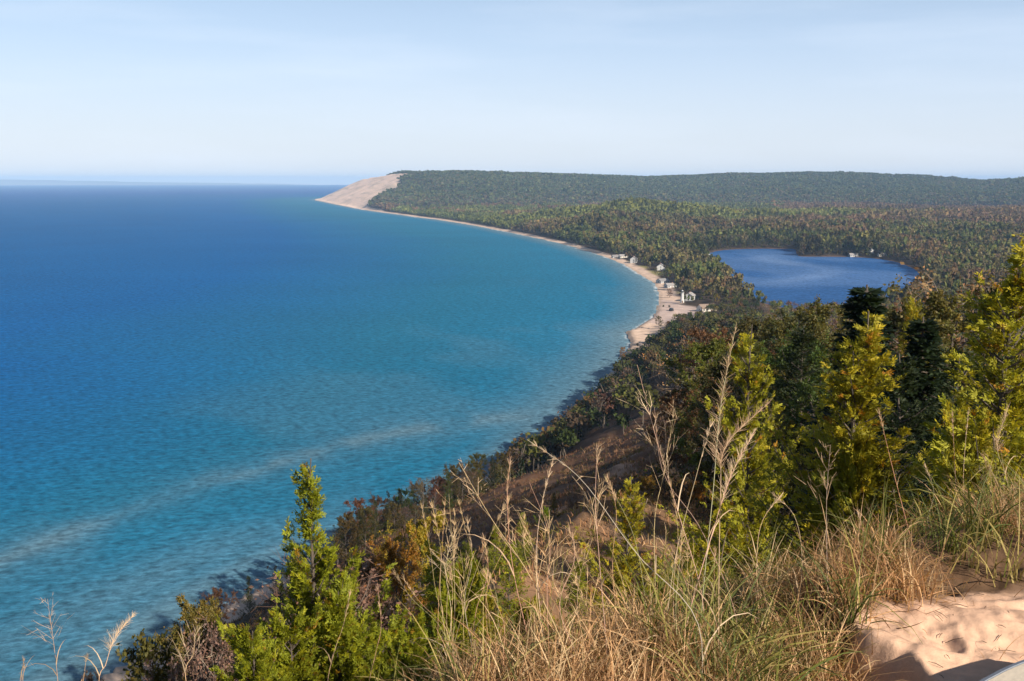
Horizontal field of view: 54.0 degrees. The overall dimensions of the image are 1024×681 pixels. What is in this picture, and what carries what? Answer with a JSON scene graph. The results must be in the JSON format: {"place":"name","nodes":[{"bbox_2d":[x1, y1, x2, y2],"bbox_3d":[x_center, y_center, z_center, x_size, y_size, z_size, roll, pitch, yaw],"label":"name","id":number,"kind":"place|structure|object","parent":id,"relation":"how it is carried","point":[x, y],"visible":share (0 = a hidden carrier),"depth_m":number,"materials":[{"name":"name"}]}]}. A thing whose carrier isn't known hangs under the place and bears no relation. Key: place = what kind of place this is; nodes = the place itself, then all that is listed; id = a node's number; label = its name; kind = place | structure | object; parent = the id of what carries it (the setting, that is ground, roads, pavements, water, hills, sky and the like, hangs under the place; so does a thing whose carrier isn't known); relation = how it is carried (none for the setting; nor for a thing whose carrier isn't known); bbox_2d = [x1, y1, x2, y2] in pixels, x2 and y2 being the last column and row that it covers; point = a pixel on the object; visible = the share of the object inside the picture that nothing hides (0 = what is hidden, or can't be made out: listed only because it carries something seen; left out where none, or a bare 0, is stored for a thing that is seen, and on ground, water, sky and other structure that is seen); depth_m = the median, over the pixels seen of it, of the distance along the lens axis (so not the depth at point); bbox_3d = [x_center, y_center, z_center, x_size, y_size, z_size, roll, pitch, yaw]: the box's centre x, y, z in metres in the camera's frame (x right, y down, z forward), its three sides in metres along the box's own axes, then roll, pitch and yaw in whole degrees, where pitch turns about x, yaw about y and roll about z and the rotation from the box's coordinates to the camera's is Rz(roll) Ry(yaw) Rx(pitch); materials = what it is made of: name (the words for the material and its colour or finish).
{"place":"outdoors","nodes":[
{"label":"outdoors","id":0,"kind":"place"},
{"bbox_2d":[0,180,297,184],"bbox_3d":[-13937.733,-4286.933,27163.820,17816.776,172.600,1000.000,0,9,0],"label":"shore hills","id":1,"kind":"structure","parent":0,"point":[33,182],"depth_m":26902.74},
{"bbox_2d":[0,185,658,680],"bbox_3d":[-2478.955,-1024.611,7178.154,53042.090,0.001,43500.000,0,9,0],"label":"lake water","id":2,"kind":"structure","parent":0,"point":[192,377],"depth_m":613.49,"materials":[{"name":"liquid"}]},
{"bbox_2d":[322,173,406,207],"bbox_3d":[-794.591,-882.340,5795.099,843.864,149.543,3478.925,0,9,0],"label":"dune terrain","id":3,"kind":"structure","parent":0,"point":[362,192],"depth_m":5115.60,"materials":[{"name":"sand"}]},
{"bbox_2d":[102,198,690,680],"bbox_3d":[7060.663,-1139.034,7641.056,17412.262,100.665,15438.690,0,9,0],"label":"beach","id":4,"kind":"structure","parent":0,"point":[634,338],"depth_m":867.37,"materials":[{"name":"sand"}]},
{"bbox_2d":[0,0,1023,184],"label":"sky","id":5,"kind":"structure","parent":0,"point":[300,92],"materials":[{"name":"blue"}]},
{"bbox_2d":[187,299,1023,680],"bbox_3d":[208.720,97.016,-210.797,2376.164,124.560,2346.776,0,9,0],"label":"bluff ground","id":6,"kind":"structure","parent":0,"point":[613,433],"depth_m":57.89,"materials":[{"name":"plant"}]},
{"bbox_2d":[73,609,137,679],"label":"grass stalk","id":7,"kind":"object","parent":6,"relation":"on","point":[116,634],"depth_m":4.63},
{"bbox_2d":[114,619,225,680],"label":"leafy shrub","id":8,"kind":"object","parent":6,"relation":"on","point":[144,653],"visible":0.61,"depth_m":34.79,"materials":[{"name":"green plant"}]},
{"bbox_2d":[143,620,237,680],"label":"twiggy brush","id":9,"kind":"object","parent":6,"relation":"on","point":[175,672],"visible":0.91,"depth_m":13.10,"materials":[{"name":"brown plant"}]},
{"bbox_2d":[149,592,238,680],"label":"leafy tree","id":10,"kind":"object","parent":6,"relation":"on","point":[208,611],"visible":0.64,"depth_m":34.71,"materials":[{"name":"green plant"}]},
{"bbox_2d":[197,586,242,640],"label":"leafy tree","id":11,"kind":"object","parent":6,"relation":"on","point":[215,593],"visible":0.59,"depth_m":176.42,"materials":[{"name":"green plant"}]},
{"bbox_2d":[173,610,276,680],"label":"twiggy brush","id":12,"kind":"object","parent":6,"relation":"on","point":[223,659],"visible":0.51,"depth_m":19.23,"materials":[{"name":"brown plant"}]},
{"bbox_2d":[237,576,256,616],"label":"cedar tree","id":13,"kind":"object","parent":6,"relation":"on","point":[248,596],"visible":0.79,"depth_m":254.97,"materials":[{"name":"green plant"}]},
{"bbox_2d":[209,622,295,680],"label":"cedar shrub","id":14,"kind":"object","parent":6,"relation":"on","point":[259,657],"visible":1,"depth_m":9.49,"materials":[{"name":"green plant"}]},
{"bbox_2d":[264,595,325,680],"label":"cedar shrub","id":15,"kind":"object","parent":6,"relation":"on","point":[299,659],"visible":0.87,"depth_m":10.11,"materials":[{"name":"green plant"}]},
{"bbox_2d":[214,458,396,677],"bbox_3d":[-2.211,3.412,11.485,1.865,4.471,2.763,1,9,8],"label":"cedar tree","id":16,"kind":"object","parent":6,"relation":"on","point":[302,584],"visible":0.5,"depth_m":10.99,"materials":[{"name":"green plant"}]},
{"bbox_2d":[244,540,436,664],"bbox_3d":[-3.042,6.681,21.287,4.967,4.215,4.613,5,10,35],"label":"twiggy brush","id":17,"kind":"object","parent":6,"relation":"on","point":[365,602],"visible":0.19,"depth_m":21.91,"materials":[{"name":"brown plant"}]},
{"bbox_2d":[324,510,366,563],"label":"leafy tree","id":18,"kind":"object","parent":6,"relation":"on","point":[340,520],"visible":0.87,"depth_m":223.31,"materials":[{"name":"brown plant"}]},
{"bbox_2d":[308,570,396,680],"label":"cedar shrub","id":19,"kind":"object","parent":6,"relation":"on","point":[345,663],"visible":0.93,"depth_m":10.22,"materials":[{"name":"green plant"}]},
{"bbox_2d":[342,497,374,541],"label":"leafy tree","id":20,"kind":"object","parent":6,"relation":"on","point":[357,503],"visible":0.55,"depth_m":236.45,"materials":[{"name":"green plant"}]},
{"bbox_2d":[355,504,378,551],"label":"leafy tree","id":21,"kind":"object","parent":6,"relation":"on","point":[368,511],"visible":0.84,"depth_m":228.13,"materials":[{"name":"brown plant"}]},
{"bbox_2d":[339,547,399,639],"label":"leafy tree","id":22,"kind":"object","parent":6,"relation":"on","point":[369,567],"visible":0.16,"depth_m":27.21,"materials":[{"name":"brown plant"}]},
{"bbox_2d":[363,492,393,538],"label":"leafy tree","id":23,"kind":"object","parent":6,"relation":"on","point":[379,500],"visible":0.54,"depth_m":256.73,"materials":[{"name":"brown plant"}]},
{"bbox_2d":[355,604,409,680],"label":"cedar shrub","id":24,"kind":"object","parent":6,"relation":"on","point":[383,655],"visible":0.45,"depth_m":13.76,"materials":[{"name":"green plant"}]},
{"bbox_2d":[382,501,405,532],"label":"leafy tree","id":25,"kind":"object","parent":6,"relation":"on","point":[389,513],"visible":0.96,"depth_m":242.90,"materials":[{"name":"green plant"}]},
{"bbox_2d":[361,523,429,643],"bbox_3d":[-3.123,7.135,26.398,1.773,4.593,2.535,0,9,3],"label":"leafy tree","id":26,"kind":"object","parent":6,"relation":"on","point":[392,557],"visible":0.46,"depth_m":26.40,"materials":[{"name":"brown plant"}]},
{"bbox_2d":[394,487,417,521],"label":"leafy tree","id":27,"kind":"object","parent":6,"relation":"on","point":[405,493],"visible":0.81,"depth_m":275.97,"materials":[{"name":"green plant"}]},
{"bbox_2d":[385,605,441,680],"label":"cedar shrub","id":28,"kind":"object","parent":6,"relation":"on","point":[408,645],"visible":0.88,"depth_m":6.95,"materials":[{"name":"green plant"}]},
{"bbox_2d":[370,510,460,632],"bbox_3d":[-2.632,7.347,28.359,2.718,4.982,2.284,-1,9,-10],"label":"leafy tree","id":29,"kind":"object","parent":6,"relation":"on","point":[421,536],"visible":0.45,"depth_m":28.09,"materials":[{"name":"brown plant"}]},
{"bbox_2d":[400,562,449,648],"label":"cedar tree","id":30,"kind":"object","parent":6,"relation":"on","point":[432,592],"visible":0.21,"depth_m":22.23,"materials":[{"name":"green plant"}]},
{"bbox_2d":[405,537,465,635],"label":"cedar tree","id":31,"kind":"object","parent":6,"relation":"on","point":[427,544],"visible":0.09,"depth_m":25.06,"materials":[{"name":"green plant"}]},
{"bbox_2d":[425,475,449,512],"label":"leafy tree","id":32,"kind":"object","parent":6,"relation":"on","point":[439,479],"visible":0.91,"depth_m":275.16,"materials":[{"name":"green plant"}]},
{"bbox_2d":[419,607,458,680],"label":"cedar shrub","id":33,"kind":"object","parent":6,"relation":"on","point":[435,632],"visible":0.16,"depth_m":11.24,"materials":[{"name":"green plant"}]},
{"bbox_2d":[424,489,470,643],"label":"grass stalk","id":34,"kind":"object","parent":6,"relation":"on","point":[454,539],"depth_m":3.58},
{"bbox_2d":[440,462,461,500],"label":"leafy tree","id":35,"kind":"object","parent":6,"relation":"on","point":[453,468],"visible":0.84,"depth_m":281.24,"materials":[{"name":"green plant"}]},
{"bbox_2d":[428,551,496,679],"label":"cedar shrub","id":36,"kind":"object","parent":6,"relation":"on","point":[470,617],"visible":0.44,"depth_m":10.11,"materials":[{"name":"green plant"}]},
{"bbox_2d":[437,544,488,669],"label":"grass stalk","id":37,"kind":"object","parent":6,"relation":"on","point":[462,587],"depth_m":3.55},
{"bbox_2d":[452,463,475,500],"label":"leafy tree","id":38,"kind":"object","parent":6,"relation":"on","point":[463,480],"visible":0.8,"depth_m":283.50,"materials":[{"name":"green plant"}]},
{"bbox_2d":[441,582,497,645],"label":"cedar shrub","id":39,"kind":"object","parent":6,"relation":"on","point":[489,600],"visible":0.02,"depth_m":18.04,"materials":[{"name":"green plant"}]},
{"bbox_2d":[463,458,487,497],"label":"leafy tree","id":40,"kind":"object","parent":6,"relation":"on","point":[477,465],"visible":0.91,"depth_m":289.00,"materials":[{"name":"green plant"}]},
{"bbox_2d":[467,606,510,660],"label":"cedar shrub","id":41,"kind":"object","parent":6,"relation":"on","point":[498,623],"visible":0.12,"depth_m":7.61,"materials":[{"name":"green plant"}]},
{"bbox_2d":[478,525,503,580],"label":"cedar tree","id":42,"kind":"object","parent":6,"relation":"on","point":[494,535],"visible":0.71,"depth_m":43.80,"materials":[{"name":"green plant"}]},
{"bbox_2d":[489,449,511,483],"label":"leafy tree","id":43,"kind":"object","parent":6,"relation":"on","point":[498,460],"visible":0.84,"depth_m":303.61,"materials":[{"name":"green plant"}]},
{"bbox_2d":[468,457,553,639],"bbox_3d":[-0.005,0.814,3.390,0.229,0.790,0.297,-7,11,-36],"label":"grass stalk","id":44,"kind":"object","parent":6,"relation":"on","point":[510,463],"depth_m":3.42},
{"bbox_2d":[485,541,556,630],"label":"cedar tree","id":45,"kind":"object","parent":6,"relation":"on","point":[509,584],"visible":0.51,"depth_m":31.74,"materials":[{"name":"green plant"}]},
{"bbox_2d":[495,593,549,647],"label":"cedar shrub","id":46,"kind":"object","parent":6,"relation":"on","point":[527,609],"visible":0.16,"depth_m":11.68,"materials":[{"name":"green plant"}]},
{"bbox_2d":[513,512,534,563],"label":"cedar tree","id":47,"kind":"object","parent":6,"relation":"on","point":[520,548],"visible":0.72,"depth_m":47.96,"materials":[{"name":"green plant"}]},
{"bbox_2d":[501,507,550,671],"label":"grass stalk","id":48,"kind":"object","parent":6,"relation":"on","point":[533,561],"depth_m":3.27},
{"bbox_2d":[450,460,634,676],"bbox_3d":[0.076,0.753,2.888,0.578,0.802,0.247,3,10,19],"label":"grass stalk","id":49,"kind":"object","parent":6,"relation":"on","point":[467,477],"depth_m":2.92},
{"bbox_2d":[516,482,576,653],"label":"grass stalk","id":50,"kind":"object","parent":6,"relation":"on","point":[542,511],"depth_m":3.30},
{"bbox_2d":[306,432,810,662],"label":"undergrowth","id":51,"kind":"object","parent":6,"relation":"on","point":[655,475],"visible":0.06,"depth_m":128.94,"materials":[{"name":"brown plant"}]},
{"bbox_2d":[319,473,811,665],"bbox_3d":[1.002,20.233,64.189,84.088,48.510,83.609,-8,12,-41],"label":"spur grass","id":52,"kind":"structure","parent":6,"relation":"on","point":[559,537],"depth_m":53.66,"materials":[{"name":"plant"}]},
{"bbox_2d":[552,560,594,629],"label":"cedar tree","id":53,"kind":"object","parent":6,"relation":"on","point":[575,587],"visible":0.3,"depth_m":28.47,"materials":[{"name":"green plant"}]},
{"bbox_2d":[572,442,652,656],"bbox_3d":[0.331,0.730,3.326,0.271,0.787,0.177,9,13,44],"label":"grass stalk","id":54,"kind":"object","parent":6,"relation":"on","point":[597,455],"depth_m":3.33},
{"bbox_2d":[551,474,694,627],"bbox_3d":[1.207,3.526,12.203,2.139,3.957,2.964,-2,9,-11],"label":"cedar tree","id":55,"kind":"object","parent":6,"relation":"on","point":[632,518],"visible":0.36,"depth_m":11.95,"materials":[{"name":"green plant"}]},
{"bbox_2d":[528,440,758,679],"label":"grass stalk","id":56,"kind":"object","parent":6,"relation":"on","point":[555,458],"depth_m":3.10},
{"bbox_2d":[638,475,657,498],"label":"leafy shrub","id":57,"kind":"object","parent":6,"relation":"on","point":[646,482],"visible":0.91,"depth_m":69.85,"materials":[{"name":"green plant"}]},
{"bbox_2d":[619,563,696,623],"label":"cedar shrub","id":58,"kind":"object","parent":6,"relation":"on","point":[664,584],"visible":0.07,"depth_m":9.93,"materials":[{"name":"green plant"}]},
{"bbox_2d":[619,365,703,631],"bbox_3d":[0.517,0.635,3.504,0.302,1.071,0.354,0,9,0],"label":"grass stalk","id":59,"kind":"object","parent":6,"relation":"on","point":[665,469],"depth_m":3.51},
{"bbox_2d":[633,399,689,623],"bbox_3d":[0.530,0.690,3.782,0.179,0.959,0.311,5,10,29],"label":"grass stalk","id":60,"kind":"object","parent":6,"relation":"on","point":[667,450],"depth_m":3.74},
{"bbox_2d":[641,387,697,478],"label":"leafy tree","id":61,"kind":"object","parent":6,"relation":"on","point":[664,409],"visible":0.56,"depth_m":111.97,"materials":[{"name":"green plant"}]},
{"bbox_2d":[639,337,706,454],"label":"leafy tree","id":62,"kind":"object","parent":6,"relation":"on","point":[668,377],"visible":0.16,"depth_m":151.54,"materials":[{"name":"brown plant"}]},
{"bbox_2d":[356,439,1023,680],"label":"green grass","id":63,"kind":"structure","parent":6,"relation":"on","point":[989,527],"depth_m":3.66,"materials":[{"name":"plant"}]},
{"bbox_2d":[659,336,756,470],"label":"leafy tree","id":64,"kind":"object","parent":6,"relation":"on","point":[711,352],"visible":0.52,"depth_m":76.22,"materials":[{"name":"green plant"}]},
{"bbox_2d":[673,325,745,422],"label":"leafy tree","id":65,"kind":"object","parent":6,"relation":"on","point":[703,334],"visible":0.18,"depth_m":126.77,"materials":[{"name":"green plant"}]},
{"bbox_2d":[667,428,756,654],"bbox_3d":[0.718,0.729,3.426,0.363,0.833,0.358,-5,10,-29],"label":"grass stalk","id":66,"kind":"object","parent":6,"relation":"on","point":[731,472],"depth_m":3.43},
{"bbox_2d":[660,367,767,491],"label":"leafy tree","id":67,"kind":"object","parent":6,"relation":"on","point":[702,423],"visible":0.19,"depth_m":71.75,"materials":[{"name":"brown plant"}]},
{"bbox_2d":[699,323,736,638],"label":"grass stalk","id":68,"kind":"object","parent":6,"relation":"on","point":[717,425],"depth_m":3.61,"materials":[{"name":"plant"}]},
{"bbox_2d":[613,324,823,610],"bbox_3d":[4.936,4.331,22.372,4.208,9.631,6.651,-1,9,-9],"label":"cedar tree","id":69,"kind":"object","parent":6,"relation":"on","point":[752,389],"visible":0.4,"depth_m":21.40,"materials":[{"name":"green plant"}]},
{"bbox_2d":[662,349,782,505],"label":"leafy tree","id":70,"kind":"object","parent":6,"relation":"on","point":[703,378],"visible":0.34,"depth_m":63.48,"materials":[{"name":"green plant"}]},
{"bbox_2d":[677,398,771,669],"bbox_3d":[0.669,0.682,3.338,0.220,0.966,0.399,6,11,35],"label":"grass stalk","id":71,"kind":"object","parent":6,"relation":"on","point":[721,455],"depth_m":3.31,"materials":[{"name":"plant"}]},
{"bbox_2d":[427,296,1023,512],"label":"bluff woods","id":72,"kind":"object","parent":6,"relation":"on","point":[557,436],"visible":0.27,"depth_m":467.85,"materials":[{"name":"green plant"}]},
{"bbox_2d":[725,309,785,382],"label":"leafy tree","id":73,"kind":"object","parent":6,"relation":"on","point":[745,326],"visible":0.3,"depth_m":115.39,"materials":[{"name":"green plant"}]},
{"bbox_2d":[747,413,813,538],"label":"leafy tree","id":74,"kind":"object","parent":6,"relation":"on","point":[788,425],"visible":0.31,"depth_m":53.73,"materials":[{"name":"green plant"}]},
{"bbox_2d":[727,304,835,419],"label":"leafy tree","id":75,"kind":"object","parent":6,"relation":"on","point":[786,323],"visible":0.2,"depth_m":106.34,"materials":[{"name":"green plant"}]},
{"bbox_2d":[747,324,825,518],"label":"cedar tree","id":76,"kind":"object","parent":6,"relation":"on","point":[798,339],"visible":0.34,"depth_m":58.72,"materials":[{"name":"green plant"}]},
{"bbox_2d":[744,322,840,515],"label":"leafy tree","id":77,"kind":"object","parent":6,"relation":"on","point":[818,352],"visible":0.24,"depth_m":64.64,"materials":[{"name":"green plant"}]},
{"bbox_2d":[752,293,852,380],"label":"leafy tree","id":78,"kind":"object","parent":6,"relation":"on","point":[817,320],"visible":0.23,"depth_m":95.39,"materials":[{"name":"green plant"}]},
{"bbox_2d":[768,376,839,499],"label":"leafy tree","id":79,"kind":"object","parent":6,"relation":"on","point":[805,393],"visible":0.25,"depth_m":56.56,"materials":[{"name":"green plant"}]},
{"bbox_2d":[671,310,940,593],"bbox_3d":[5.596,3.592,16.244,6.395,8.243,5.094,-4,10,-25],"label":"cedar tree","id":80,"kind":"object","parent":6,"relation":"on","point":[861,384],"visible":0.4,"depth_m":15.80,"materials":[{"name":"green plant"}]},
{"bbox_2d":[598,454,1021,649],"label":"slope grass","id":81,"kind":"structure","parent":6,"relation":"on","point":[748,605],"depth_m":4.36,"materials":[{"name":"plant"}]},
{"bbox_2d":[797,442,851,607],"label":"grass stalk","id":82,"kind":"object","parent":6,"relation":"on","point":[822,477],"depth_m":3.99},
{"bbox_2d":[803,421,884,580],"bbox_3d":[5.533,4.327,15.950,2.164,6.406,1.835,-5,11,-31],"label":"cedar shrub","id":83,"kind":"object","parent":6,"relation":"on","point":[857,469],"visible":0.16,"depth_m":15.35,"materials":[{"name":"green plant"}]},
{"bbox_2d":[781,285,908,576],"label":"spruce tree","id":84,"kind":"object","parent":6,"relation":"on","point":[869,299],"visible":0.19,"depth_m":43.91,"materials":[{"name":"green plant"}]},
{"bbox_2d":[785,352,943,574],"bbox_3d":[13.806,5.652,36.343,6.991,10.724,6.448,-1,7,1],"label":"cedar tree","id":85,"kind":"object","parent":6,"relation":"on","point":[905,384],"visible":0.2,"depth_m":35.25,"materials":[{"name":"green plant"}]},
{"bbox_2d":[822,296,976,418],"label":"leafy tree","id":86,"kind":"object","parent":6,"relation":"on","point":[891,318],"visible":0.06,"depth_m":66.73,"materials":[{"name":"green plant"}]},
{"bbox_2d":[828,346,989,558],"bbox_3d":[14.019,5.509,30.641,8.694,10.482,6.384,10,12,44],"label":"cedar tree","id":87,"kind":"object","parent":6,"relation":"on","point":[948,384],"visible":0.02,"depth_m":30.91,"materials":[{"name":"green plant"}]},
{"bbox_2d":[867,317,952,536],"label":"spruce tree","id":88,"kind":"object","parent":6,"relation":"on","point":[922,348],"visible":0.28,"depth_m":40.25,"materials":[{"name":"green plant"}]},
{"bbox_2d":[888,296,934,460],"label":"cedar tree","id":89,"kind":"object","parent":6,"relation":"on","point":[911,314],"visible":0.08,"depth_m":47.92,"materials":[{"name":"green plant"}]},
{"bbox_2d":[802,233,1023,580],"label":"cedar tree","id":90,"kind":"object","parent":6,"relation":"on","point":[1013,287],"visible":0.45,"depth_m":12.60,"materials":[{"name":"green plant"}]},
{"bbox_2d":[883,270,1022,419],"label":"leafy tree","id":91,"kind":"object","parent":6,"relation":"on","point":[942,314],"visible":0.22,"depth_m":62.46,"materials":[{"name":"green plant"}]},
{"bbox_2d":[882,257,1023,386],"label":"tree","id":92,"kind":"object","parent":6,"relation":"on","point":[924,279],"visible":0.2,"depth_m":76.82,"materials":[{"name":"green plant"}]},
{"bbox_2d":[884,322,1023,540],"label":"cedar tree","id":93,"kind":"object","parent":6,"relation":"on","point":[927,425],"visible":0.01,"depth_m":14.16,"materials":[{"name":"green plant"}]},
{"bbox_2d":[937,399,999,520],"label":"cedar shrub","id":94,"kind":"object","parent":6,"relation":"on","point":[946,417],"visible":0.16,"depth_m":11.96,"materials":[{"name":"green plant"}]},
{"bbox_2d":[916,287,1023,462],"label":"cedar tree","id":95,"kind":"object","parent":6,"relation":"on","point":[966,320],"depth_m":46.39,"materials":[{"name":"green plant"}]},
{"bbox_2d":[369,205,1009,301],"bbox_3d":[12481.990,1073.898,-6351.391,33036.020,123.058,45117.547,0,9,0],"label":"lowland ground","id":96,"kind":"structure","parent":0,"point":[909,262],"depth_m":1536.41,"materials":[{"name":"sand"}]},
{"bbox_2d":[367,195,1023,229],"bbox_3d":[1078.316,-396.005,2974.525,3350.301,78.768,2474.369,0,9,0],"label":"lowland woods","id":97,"kind":"object","parent":96,"relation":"on","point":[510,214],"visible":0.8,"depth_m":2591.78,"materials":[{"name":"green plant"}]},
{"bbox_2d":[516,208,1023,305],"bbox_3d":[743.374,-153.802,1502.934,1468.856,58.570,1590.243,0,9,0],"label":"village woods","id":98,"kind":"object","parent":96,"relation":"on","point":[965,251],"visible":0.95,"depth_m":1603.83,"materials":[{"name":"green plant"}]},
{"bbox_2d":[356,455,1023,680],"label":"dry grass","id":99,"kind":"structure","parent":0,"point":[612,667],"depth_m":3.54,"materials":[{"name":"plant"}]},
{"bbox_2d":[369,174,1023,207],"bbox_3d":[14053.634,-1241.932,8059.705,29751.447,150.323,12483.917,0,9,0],"label":"hills","id":100,"kind":"structure","parent":0,"point":[995,204],"depth_m":4222.89,"materials":[{"name":"plant"}]},
{"bbox_2d":[370,170,1023,205],"bbox_3d":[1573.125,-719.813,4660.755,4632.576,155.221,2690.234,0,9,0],"label":"hill woods","id":101,"kind":"object","parent":100,"relation":"on","point":[954,189],"visible":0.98,"depth_m":4522.73,"materials":[{"name":"green plant"}]},
{"bbox_2d":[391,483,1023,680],"bbox_3d":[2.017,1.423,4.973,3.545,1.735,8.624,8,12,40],"label":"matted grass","id":102,"kind":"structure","parent":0,"point":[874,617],"depth_m":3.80,"materials":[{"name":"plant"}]},
{"bbox_2d":[710,249,918,307],"bbox_3d":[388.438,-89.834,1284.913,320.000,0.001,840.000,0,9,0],"label":"inland lake water","id":103,"kind":"structure","parent":0,"point":[786,275],"depth_m":1239.67,"materials":[{"name":"liquid"}]},
{"bbox_2d":[850,592,1023,680],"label":"sand path","id":104,"kind":"structure","parent":0,"point":[971,625],"depth_m":3.62,"materials":[{"name":"sand"}]},
{"bbox_2d":[980,660,1023,680],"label":"path slab","id":105,"kind":"structure","parent":104,"relation":"on","point":[1013,672],"depth_m":3.03,"materials":[{"name":"concrete"}]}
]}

